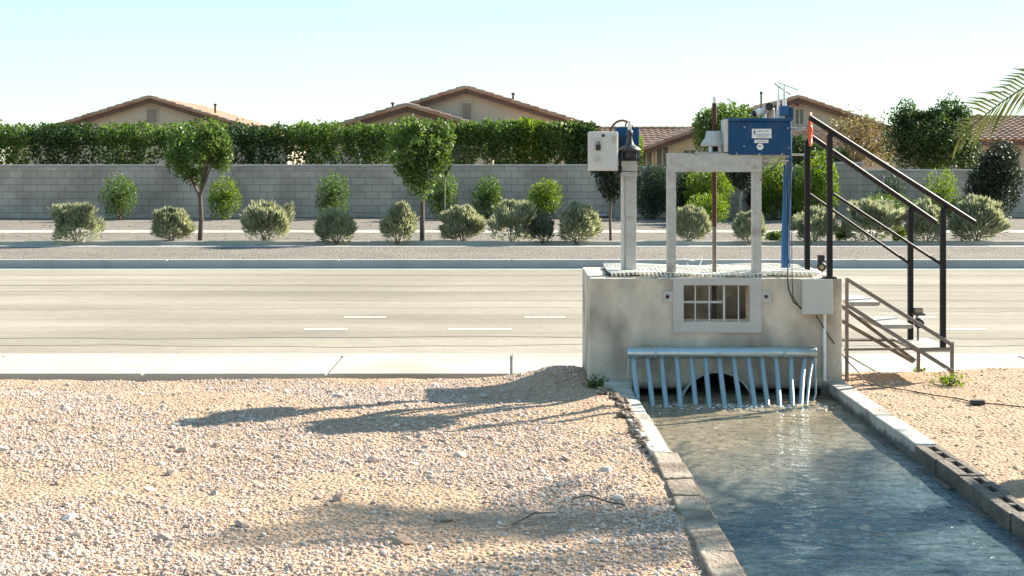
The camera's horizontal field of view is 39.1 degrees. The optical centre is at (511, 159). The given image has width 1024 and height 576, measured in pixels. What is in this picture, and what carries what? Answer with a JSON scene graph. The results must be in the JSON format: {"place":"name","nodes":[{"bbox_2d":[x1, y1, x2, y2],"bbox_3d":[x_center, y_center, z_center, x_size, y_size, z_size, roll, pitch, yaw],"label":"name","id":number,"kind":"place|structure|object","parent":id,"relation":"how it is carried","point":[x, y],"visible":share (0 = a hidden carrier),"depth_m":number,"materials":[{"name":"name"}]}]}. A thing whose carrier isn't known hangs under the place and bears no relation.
{"place":"outdoors","nodes":[
{"label":"outdoors","id":0,"kind":"place"},
{"bbox_2d":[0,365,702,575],"bbox_3d":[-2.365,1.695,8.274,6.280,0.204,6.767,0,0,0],"label":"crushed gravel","id":1,"kind":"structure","parent":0,"point":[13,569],"depth_m":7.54,"materials":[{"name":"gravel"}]},
{"bbox_2d":[0,161,1023,575],"bbox_3d":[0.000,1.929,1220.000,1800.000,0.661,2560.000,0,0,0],"label":"ground","id":2,"kind":"structure","parent":0,"point":[604,419],"depth_m":7.66,"materials":[{"name":"gravel"}]},
{"bbox_2d":[0,119,40,163],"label":"hedge shrub","id":3,"kind":"object","parent":2,"relation":"on","point":[14,137],"visible":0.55,"depth_m":43.82,"materials":[{"name":"green plant"}]},
{"bbox_2d":[27,119,104,163],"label":"hedge shrub","id":4,"kind":"object","parent":2,"relation":"on","point":[59,137],"visible":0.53,"depth_m":43.75,"materials":[{"name":"green plant"}]},
{"bbox_2d":[87,120,166,163],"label":"hedge shrub","id":5,"kind":"object","parent":2,"relation":"on","point":[129,135],"visible":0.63,"depth_m":43.74,"materials":[{"name":"green plant"}]},
{"bbox_2d":[9,95,305,163],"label":"house","id":6,"kind":"structure","parent":2,"relation":"on","point":[151,109],"depth_m":60.00,"materials":[{"name":"beige paint"}]},
{"bbox_2d":[154,119,233,163],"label":"hedge shrub","id":7,"kind":"object","parent":2,"relation":"on","point":[164,134],"visible":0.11,"depth_m":43.74,"materials":[{"name":"green plant"}]},
{"bbox_2d":[162,116,233,240],"bbox_3d":[-6.763,0.451,30.955,1.568,2.785,1.105,0,0,0],"label":"street tree","id":8,"kind":"object","parent":2,"relation":"on","point":[207,141],"visible":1,"depth_m":30.86,"materials":[{"name":"green plant"}]},
{"bbox_2d":[224,118,293,163],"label":"hedge shrub","id":9,"kind":"object","parent":2,"relation":"on","point":[252,139],"visible":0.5,"depth_m":43.74,"materials":[{"name":"green plant"}]},
{"bbox_2d":[0,164,612,217],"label":"block wall","id":10,"kind":"structure","parent":2,"relation":"on","point":[37,190],"depth_m":41.90,"materials":[{"name":"concrete"}]},
{"bbox_2d":[0,389,623,545],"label":"larger stones","id":11,"kind":"object","parent":2,"relation":"on","point":[447,516],"visible":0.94,"depth_m":7.59,"materials":[{"name":"stone"}]},
{"bbox_2d":[283,119,353,163],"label":"hedge shrub","id":12,"kind":"object","parent":2,"relation":"on","point":[307,134],"visible":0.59,"depth_m":43.76,"materials":[{"name":"green plant"}]},
{"bbox_2d":[342,121,399,163],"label":"hedge shrub","id":13,"kind":"object","parent":2,"relation":"on","point":[364,144],"visible":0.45,"depth_m":43.73,"materials":[{"name":"green plant"}]},
{"bbox_2d":[296,103,494,163],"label":"garage","id":14,"kind":"structure","parent":2,"relation":"on","point":[389,114],"depth_m":49.67,"materials":[{"name":"beige paint"}]},
{"bbox_2d":[381,114,457,240],"bbox_3d":[-1.994,0.416,30.811,1.648,2.849,1.387,0,0,0],"label":"street tree","id":15,"kind":"object","parent":2,"relation":"on","point":[420,154],"visible":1,"depth_m":30.76,"materials":[{"name":"green plant"}]},
{"bbox_2d":[443,118,483,163],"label":"hedge shrub","id":16,"kind":"object","parent":2,"relation":"on","point":[466,133],"visible":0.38,"depth_m":43.81,"materials":[{"name":"green plant"}]},
{"bbox_2d":[391,85,601,163],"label":"house","id":17,"kind":"structure","parent":2,"relation":"on","point":[467,102],"depth_m":55.95,"materials":[{"name":"beige paint"}]},
{"bbox_2d":[473,115,521,164],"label":"hedge shrub","id":18,"kind":"object","parent":2,"relation":"on","point":[496,136],"visible":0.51,"depth_m":43.78,"materials":[{"name":"green plant"}]},
{"bbox_2d":[1,216,1014,569],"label":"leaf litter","id":19,"kind":"object","parent":2,"relation":"on","point":[309,388],"visible":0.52,"depth_m":11.00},
{"bbox_2d":[0,247,1023,259],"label":"median gravel","id":20,"kind":"structure","parent":2,"relation":"on","point":[511,253],"depth_m":27.15,"materials":[{"name":"gravel"}]},
{"bbox_2d":[0,259,1023,267],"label":"kerb","id":21,"kind":"structure","parent":2,"relation":"on","point":[421,263],"depth_m":25.10,"materials":[{"name":"concrete"}]},
{"bbox_2d":[0,233,1023,241],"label":"verge gravel","id":22,"kind":"structure","parent":2,"relation":"on","point":[369,237],"depth_m":32.26,"materials":[{"name":"gravel"}]},
{"bbox_2d":[149,206,196,240],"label":"sage bush","id":23,"kind":"object","parent":22,"relation":"on","point":[178,223],"visible":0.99,"depth_m":30.51,"materials":[{"name":"green plant"}]},
{"bbox_2d":[239,198,296,240],"bbox_3d":[-5.218,1.306,30.686,1.216,1.042,1.351,2,-5,1],"label":"sage bush","id":24,"kind":"object","parent":22,"relation":"on","point":[270,217],"visible":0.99,"depth_m":30.32,"materials":[{"name":"green plant"}]},
{"bbox_2d":[378,199,419,245],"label":"sage bush","id":25,"kind":"object","parent":22,"relation":"on","point":[399,218],"visible":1,"depth_m":30.06,"materials":[{"name":"green plant"}]},
{"bbox_2d":[437,204,486,240],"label":"sage bush","id":26,"kind":"object","parent":22,"relation":"on","point":[468,221],"visible":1,"depth_m":30.54,"materials":[{"name":"green plant"}]},
{"bbox_2d":[486,198,536,241],"bbox_3d":[0.072,1.311,30.467,0.982,1.026,1.172,0,0,-36],"label":"sage bush","id":27,"kind":"object","parent":22,"relation":"on","point":[517,214],"visible":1,"depth_m":30.26,"materials":[{"name":"green plant"}]},
{"bbox_2d":[676,203,711,240],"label":"sage bush","id":28,"kind":"object","parent":22,"relation":"on","point":[695,220],"visible":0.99,"depth_m":30.48,"materials":[{"name":"green plant"}]},
{"bbox_2d":[837,197,906,241],"bbox_3d":[7.611,1.307,30.648,1.595,1.055,1.390,0,0,-11],"label":"sage bush","id":29,"kind":"object","parent":22,"relation":"on","point":[885,213],"visible":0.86,"depth_m":30.30,"materials":[{"name":"green plant"}]},
{"bbox_2d":[903,197,948,242],"bbox_3d":[8.712,1.303,30.382,0.973,1.094,0.994,0,0,-6],"label":"sage bush","id":30,"kind":"object","parent":22,"relation":"on","point":[923,225],"visible":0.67,"depth_m":30.16,"materials":[{"name":"green plant"}]},
{"bbox_2d":[946,193,1013,240],"bbox_3d":[9.932,1.223,30.565,1.282,1.102,1.516,-3,-6,38],"label":"sage bush","id":31,"kind":"object","parent":22,"relation":"on","point":[986,214],"visible":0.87,"depth_m":30.28,"materials":[{"name":"green plant"}]},
{"bbox_2d":[0,217,1023,229],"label":"planting bed","id":32,"kind":"object","parent":2,"relation":"on","point":[365,223],"visible":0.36,"depth_m":38.48,"materials":[{"name":"gravel"}]},
{"bbox_2d":[97,171,138,219],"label":"green shrub","id":33,"kind":"object","parent":32,"relation":"on","point":[120,196],"visible":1,"depth_m":40.26,"materials":[{"name":"green plant"}]},
{"bbox_2d":[205,174,241,219],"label":"green shrub","id":34,"kind":"object","parent":32,"relation":"on","point":[222,197],"visible":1,"depth_m":40.26,"materials":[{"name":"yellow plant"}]},
{"bbox_2d":[314,170,350,215],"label":"green shrub","id":35,"kind":"object","parent":32,"relation":"on","point":[331,192],"visible":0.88,"depth_m":40.36,"materials":[{"name":"green plant"}]},
{"bbox_2d":[425,172,459,219],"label":"green shrub","id":36,"kind":"object","parent":32,"relation":"on","point":[449,194],"visible":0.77,"depth_m":40.05,"materials":[{"name":"green plant"}]},
{"bbox_2d":[471,171,503,218],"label":"green shrub","id":37,"kind":"object","parent":32,"relation":"on","point":[491,197],"visible":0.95,"depth_m":40.55,"materials":[{"name":"green plant"}]},
{"bbox_2d":[525,177,564,216],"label":"green shrub","id":38,"kind":"object","parent":32,"relation":"on","point":[543,197],"visible":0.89,"depth_m":40.43,"materials":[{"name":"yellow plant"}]},
{"bbox_2d":[636,162,665,218],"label":"oleander shrub","id":39,"kind":"object","parent":32,"relation":"on","point":[653,192],"visible":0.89,"depth_m":40.35,"materials":[{"name":"green plant"}]},
{"bbox_2d":[676,172,698,209],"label":"tall shrub","id":40,"kind":"object","parent":32,"relation":"on","point":[680,195],"visible":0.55,"depth_m":40.75,"materials":[{"name":"green plant"}]},
{"bbox_2d":[681,191,729,224],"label":"green shrub","id":41,"kind":"object","parent":32,"relation":"on","point":[708,207],"visible":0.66,"depth_m":37.32,"materials":[{"name":"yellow plant"}]},
{"bbox_2d":[680,172,734,215],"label":"tall shrub","id":42,"kind":"object","parent":32,"relation":"on","point":[706,183],"visible":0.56,"depth_m":40.13,"materials":[{"name":"green plant"}]},
{"bbox_2d":[761,157,792,219],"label":"tall shrub","id":43,"kind":"object","parent":32,"relation":"on","point":[773,192],"visible":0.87,"depth_m":40.31,"materials":[{"name":"green plant"}]},
{"bbox_2d":[792,150,840,212],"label":"tall shrub","id":44,"kind":"object","parent":32,"relation":"on","point":[817,183],"visible":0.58,"depth_m":40.05,"materials":[{"name":"green plant"}]},
{"bbox_2d":[862,190,910,227],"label":"green shrub","id":45,"kind":"object","parent":32,"relation":"on","point":[892,198],"visible":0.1,"depth_m":36.47,"materials":[{"name":"green plant"}]},
{"bbox_2d":[875,169,908,204],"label":"loose shrub","id":46,"kind":"object","parent":32,"relation":"on","point":[894,187],"visible":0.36,"depth_m":40.90,"materials":[{"name":"green plant"}]},
{"bbox_2d":[921,167,961,214],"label":"loose shrub","id":47,"kind":"object","parent":32,"relation":"on","point":[941,190],"visible":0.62,"depth_m":40.44,"materials":[{"name":"green plant"}]},
{"bbox_2d":[0,241,1023,244],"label":"verge kerb","id":48,"kind":"structure","parent":2,"relation":"on","point":[490,243],"depth_m":30.30,"materials":[{"name":"concrete"}]},
{"bbox_2d":[0,245,1023,246],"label":"drain channel","id":49,"kind":"object","parent":2,"relation":"on","point":[489,246],"visible":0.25,"depth_m":28.97,"materials":[{"name":"concrete"}]},
{"bbox_2d":[47,202,106,244],"bbox_3d":[-9.162,1.301,30.361,1.199,0.934,1.342,-6,3,-13],"label":"sage bush","id":50,"kind":"object","parent":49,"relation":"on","point":[68,216],"visible":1,"depth_m":30.12,"materials":[{"name":"green plant"}]},
{"bbox_2d":[312,205,358,245],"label":"sage bush","id":51,"kind":"object","parent":49,"relation":"on","point":[331,222],"visible":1,"depth_m":29.92,"materials":[{"name":"green plant"}]},
{"bbox_2d":[529,210,554,245],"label":"sage bush","id":52,"kind":"object","parent":49,"relation":"on","point":[542,224],"visible":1,"depth_m":30.07,"materials":[{"name":"green plant"}]},
{"bbox_2d":[556,199,604,243],"bbox_3d":[1.449,1.298,30.322,1.043,0.958,1.247,3,-6,0],"label":"sage bush","id":53,"kind":"object","parent":49,"relation":"on","point":[578,219],"visible":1,"depth_m":30.04,"materials":[{"name":"green plant"}]},
{"bbox_2d":[730,209,767,244],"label":"sage bush","id":54,"kind":"object","parent":49,"relation":"on","point":[741,226],"visible":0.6,"depth_m":30.08,"materials":[{"name":"green plant"}]},
{"bbox_2d":[790,205,839,244],"bbox_3d":[6.403,1.373,30.386,1.343,0.861,0.994,-6,8,-29],"label":"sage bush","id":55,"kind":"object","parent":49,"relation":"on","point":[817,222],"visible":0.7,"depth_m":30.11,"materials":[{"name":"green plant"}]},
{"bbox_2d":[0,354,1023,357],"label":"kerb","id":56,"kind":"structure","parent":2,"relation":"on","point":[342,355],"depth_m":12.83,"materials":[{"name":"concrete"}]},
{"bbox_2d":[512,116,549,164],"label":"hedge shrub","id":57,"kind":"object","parent":2,"relation":"on","point":[528,127],"visible":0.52,"depth_m":43.80,"materials":[{"name":"green plant"}]},
{"bbox_2d":[534,120,577,163],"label":"hedge shrub","id":58,"kind":"object","parent":2,"relation":"on","point":[555,133],"visible":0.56,"depth_m":43.75,"materials":[{"name":"green plant"}]},
{"bbox_2d":[563,119,599,163],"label":"hedge shrub","id":59,"kind":"object","parent":2,"relation":"on","point":[583,129],"visible":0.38,"depth_m":43.80,"materials":[{"name":"green plant"}]},
{"bbox_2d":[586,155,641,240],"bbox_3d":[2.206,0.772,30.913,1.212,2.137,1.060,0,0,0],"label":"street tree","id":60,"kind":"object","parent":2,"relation":"on","point":[611,182],"visible":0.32,"depth_m":30.83,"materials":[{"name":"green plant"}]},
{"bbox_2d":[603,378,672,455],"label":"canal kerb","id":61,"kind":"structure","parent":2,"relation":"on","point":[622,387],"depth_m":9.20,"materials":[{"name":"concrete"}]},
{"bbox_2d":[595,385,653,453],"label":"mud clods","id":62,"kind":"object","parent":61,"relation":"on","point":[622,402],"visible":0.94,"depth_m":9.15,"materials":[{"name":"soil"}]},
{"bbox_2d":[601,126,690,143],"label":"roof","id":63,"kind":"structure","parent":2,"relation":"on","point":[649,133],"depth_m":69.10,"materials":[{"name":"tile"}]},
{"bbox_2d":[653,452,746,575],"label":"canal wall","id":64,"kind":"structure","parent":2,"relation":"on","point":[714,549],"depth_m":6.56,"materials":[{"name":"concrete"}]},
{"bbox_2d":[582,267,841,395],"bbox_3d":[1.491,1.603,11.072,1.848,1.475,1.096,0,0,0],"label":"gate box","id":65,"kind":"object","parent":2,"relation":"on","point":[620,314],"visible":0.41,"depth_m":10.53,"materials":[{"name":"concrete"}]},
{"bbox_2d":[603,256,816,277],"bbox_3d":[1.490,0.812,11.073,1.521,0.120,0.956,0,0,0],"label":"metal grating","id":66,"kind":"object","parent":65,"relation":"on","point":[742,269],"visible":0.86,"depth_m":10.86,"materials":[{"name":"metal"}]},
{"bbox_2d":[617,161,638,275],"bbox_3d":[0.879,0.438,10.870,0.172,0.875,0.140,0,0,0],"label":"steel post","id":67,"kind":"object","parent":66,"relation":"on","point":[628,220],"visible":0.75,"depth_m":10.83,"materials":[{"name":"grey metal"}]},
{"bbox_2d":[588,132,621,177],"bbox_3d":[0.701,-0.039,10.743,0.270,0.342,0.234,0,0,0],"label":"control cabinet","id":68,"kind":"object","parent":67,"relation":"attached to","point":[602,151],"visible":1,"depth_m":10.65,"materials":[{"name":"grey metal"}]},
{"bbox_2d":[614,127,640,160],"bbox_3d":[0.871,-0.121,10.965,0.198,0.257,0.290,0,0,0],"label":"actuator housing","id":69,"kind":"object","parent":67,"relation":"on","point":[622,136],"visible":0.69,"depth_m":10.89,"materials":[{"name":"blue paint"}]},
{"bbox_2d":[618,121,640,159],"bbox_3d":[0.880,-0.147,10.780,0.175,0.289,0.175,0,0,0],"label":"gear cover","id":70,"kind":"object","parent":67,"relation":"on","point":[629,149],"visible":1,"depth_m":10.75,"materials":[{"name":"metal"}]},
{"bbox_2d":[781,135,791,267],"bbox_3d":[2.094,0.258,11.001,0.087,1.128,0.073,0,0,-26],"label":"blue post","id":71,"kind":"object","parent":66,"relation":"on","point":[784,253],"visible":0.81,"depth_m":10.97,"materials":[{"name":"metal"}]},
{"bbox_2d":[712,97,716,318],"bbox_3d":[1.517,0.428,10.790,0.035,1.804,0.035,0,0,0],"label":"lifting rod","id":72,"kind":"object","parent":65,"relation":"on","point":[714,216],"visible":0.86,"depth_m":10.78,"materials":[{"name":"metal"}]},
{"bbox_2d":[663,278,770,332],"bbox_3d":[1.500,1.062,10.543,0.790,0.401,0.086,0,0,0],"label":"opening frame","id":73,"kind":"object","parent":65,"relation":"attached to","point":[758,296],"visible":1,"depth_m":10.52,"materials":[{"name":"metal"}]},
{"bbox_2d":[627,346,816,408],"bbox_3d":[1.514,1.639,10.201,1.364,0.586,0.655,0,0,0],"label":"trash rack","id":74,"kind":"object","parent":65,"relation":"attached to","point":[719,354],"visible":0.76,"depth_m":10.34,"materials":[{"name":"metal"}]},
{"bbox_2d":[663,153,788,276],"bbox_3d":[1.585,0.407,10.665,0.928,0.915,0.110,0,0,0],"label":"steel gantry","id":75,"kind":"object","parent":65,"relation":"on","point":[701,162],"visible":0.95,"depth_m":10.63,"materials":[{"name":"metal"}]},
{"bbox_2d":[694,131,727,152],"bbox_3d":[1.502,-0.138,10.785,0.246,0.168,0.210,0,0,0],"label":"gearbox","id":76,"kind":"object","parent":75,"relation":"on","point":[711,139],"visible":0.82,"depth_m":10.73,"materials":[{"name":"white metal"}]},
{"bbox_2d":[721,118,791,154],"bbox_3d":[1.815,-0.173,10.749,0.492,0.272,0.322,0,0,0],"label":"control box","id":77,"kind":"object","parent":75,"relation":"on","point":[756,136],"visible":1,"depth_m":10.60,"materials":[{"name":"blue paint"}]},
{"bbox_2d":[801,279,832,313],"bbox_3d":[2.216,0.993,10.485,0.220,0.252,0.089,0,0,0],"label":"junction box","id":78,"kind":"object","parent":65,"relation":"attached to","point":[816,296],"visible":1,"depth_m":10.44,"materials":[{"name":"grey plastic"}]},
{"bbox_2d":[787,160,801,308],"bbox_3d":[2.063,0.543,10.680,0.121,1.087,0.450,0,0,0],"label":"cable","id":79,"kind":"object","parent":78,"relation":"attached to","point":[788,234],"visible":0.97,"depth_m":10.82,"materials":[{"name":"black rubber"}]},
{"bbox_2d":[640,126,803,165],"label":"house","id":80,"kind":"structure","parent":2,"relation":"on","point":[655,151],"depth_m":57.98,"materials":[{"name":"paint"}]},
{"bbox_2d":[655,146,669,165],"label":"window","id":81,"kind":"structure","parent":80,"relation":"in","point":[660,155],"depth_m":57.98,"materials":[{"name":"paint"}]},
{"bbox_2d":[690,98,763,151],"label":"garden tree","id":82,"kind":"object","parent":2,"relation":"on","point":[702,125],"visible":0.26,"depth_m":45.58,"materials":[{"name":"green plant"}]},
{"bbox_2d":[636,166,835,217],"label":"block wall","id":83,"kind":"structure","parent":2,"relation":"on","point":[734,205],"depth_m":42.00,"materials":[{"name":"concrete"}]},
{"bbox_2d":[724,172,761,212],"bbox_3d":[6.264,0.773,39.396,1.156,2.015,1.097,0,0,0],"label":"street tree","id":84,"kind":"object","parent":2,"relation":"on","point":[740,177],"visible":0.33,"depth_m":39.26,"materials":[{"name":"green plant"}]},
{"bbox_2d":[785,134,853,165],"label":"garden tree","id":85,"kind":"object","parent":2,"relation":"on","point":[799,149],"visible":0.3,"depth_m":44.33,"materials":[{"name":"green plant"}]},
{"bbox_2d":[747,95,919,168],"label":"house","id":86,"kind":"structure","parent":2,"relation":"on","point":[804,106],"depth_m":59.67,"materials":[{"name":"beige paint"}]},
{"bbox_2d":[833,162,862,217],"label":"block pillar","id":87,"kind":"structure","parent":2,"relation":"on","point":[850,181],"depth_m":41.74,"materials":[{"name":"concrete"}]},
{"bbox_2d":[819,104,895,168],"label":"garden tree","id":88,"kind":"object","parent":2,"relation":"on","point":[875,145],"visible":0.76,"depth_m":46.71,"materials":[{"name":"brown plant"}]},
{"bbox_2d":[829,380,936,459],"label":"canal kerb","id":89,"kind":"structure","parent":2,"relation":"on","point":[904,437],"depth_m":9.21,"materials":[{"name":"concrete"}]},
{"bbox_2d":[842,278,953,380],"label":"metal stairs","id":90,"kind":"structure","parent":2,"relation":"on","point":[922,346],"depth_m":10.79,"materials":[{"name":"metal"}]},
{"bbox_2d":[804,135,936,339],"bbox_3d":[2.791,0.608,11.213,1.144,1.610,0.104,0,0,-10],"label":"handrail","id":91,"kind":"object","parent":90,"relation":"on","point":[911,210],"visible":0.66,"depth_m":11.22,"materials":[{"name":"metal"}]},
{"bbox_2d":[808,115,975,346],"bbox_3d":[2.835,0.547,10.679,1.376,1.750,0.107,0,0,-13],"label":"handrail","id":92,"kind":"object","parent":90,"relation":"on","point":[830,193],"visible":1,"depth_m":10.65,"materials":[{"name":"metal"}]},
{"bbox_2d":[815,315,1023,407],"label":"extension cable","id":93,"kind":"object","parent":2,"relation":"on","point":[977,401],"visible":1,"depth_m":9.97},
{"bbox_2d":[880,91,983,168],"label":"garden tree","id":94,"kind":"object","parent":2,"relation":"on","point":[933,142],"visible":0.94,"depth_m":45.11,"materials":[{"name":"green plant"}]},
{"bbox_2d":[842,367,1023,495],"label":"dirt clods","id":95,"kind":"object","parent":2,"relation":"on","point":[977,426],"visible":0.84,"depth_m":9.33,"materials":[{"name":"soil"}]},
{"bbox_2d":[863,169,1023,216],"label":"block wall","id":96,"kind":"structure","parent":2,"relation":"on","point":[915,175],"depth_m":41.90,"materials":[{"name":"concrete"}]},
{"bbox_2d":[864,429,1023,551],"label":"canal wall","id":97,"kind":"structure","parent":2,"relation":"on","point":[990,499],"depth_m":7.36,"materials":[{"name":"concrete"}]},
{"bbox_2d":[930,368,968,386],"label":"weed","id":98,"kind":"object","parent":2,"relation":"on","point":[946,379],"visible":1,"depth_m":10.53,"materials":[{"name":"green plant"}]},
{"bbox_2d":[917,115,1023,168],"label":"house","id":99,"kind":"structure","parent":2,"relation":"on","point":[1011,129],"depth_m":58.42,"materials":[{"name":"tile"}]},
{"bbox_2d":[952,68,1023,159],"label":"palm tree","id":100,"kind":"object","parent":2,"relation":"on","point":[982,125],"visible":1,"depth_m":9.00,"materials":[{"name":"green plant"}]},
{"bbox_2d":[960,136,1023,217],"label":"dark tree","id":101,"kind":"object","parent":2,"relation":"on","point":[997,170],"visible":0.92,"depth_m":37.15,"materials":[{"name":"green plant"}]},
{"bbox_2d":[0,270,1023,355],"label":"road","id":102,"kind":"structure","parent":0,"point":[213,311],"depth_m":18.08,"materials":[{"name":"asphalt"}]},
{"bbox_2d":[0,268,1023,269],"bbox_3d":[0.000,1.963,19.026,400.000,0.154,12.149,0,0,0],"label":"gutter","id":103,"kind":"object","parent":102,"relation":"on","point":[441,268],"visible":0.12,"depth_m":24.92,"materials":[{"name":"concrete"}]},
{"bbox_2d":[22,274,1023,346],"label":"road crack sealing","id":104,"kind":"object","parent":102,"relation":"on","point":[556,307],"visible":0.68,"depth_m":18.29,"materials":[{"name":"asphalt"}]},
{"bbox_2d":[304,317,986,329],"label":"road markings","id":105,"kind":"object","parent":102,"relation":"on","point":[561,317],"visible":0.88,"depth_m":16.01,"materials":[{"name":"white paint"}]},
{"bbox_2d":[0,356,1023,381],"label":"sidewalk","id":106,"kind":"structure","parent":0,"point":[135,368],"depth_m":12.13,"materials":[{"name":"concrete"}]},
{"bbox_2d":[0,230,1023,232],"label":"sidewalk","id":107,"kind":"structure","parent":0,"point":[357,231],"depth_m":34.74,"materials":[{"name":"concrete"}]},
{"bbox_2d":[0,0,1023,160],"label":"sky","id":108,"kind":"structure","parent":0,"point":[646,63],"materials":[{"name":"white"}]},
{"bbox_2d":[639,377,1023,575],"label":"canal water","id":109,"kind":"structure","parent":0,"point":[836,490],"depth_m":7.41,"materials":[{"name":"liquid"}]},
{"bbox_2d":[651,403,832,414],"bbox_3d":[1.601,1.721,9.951,1.261,0.012,0.435,0,0,0],"label":"water foam","id":110,"kind":"object","parent":109,"relation":"on","point":[789,405],"visible":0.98,"depth_m":10.04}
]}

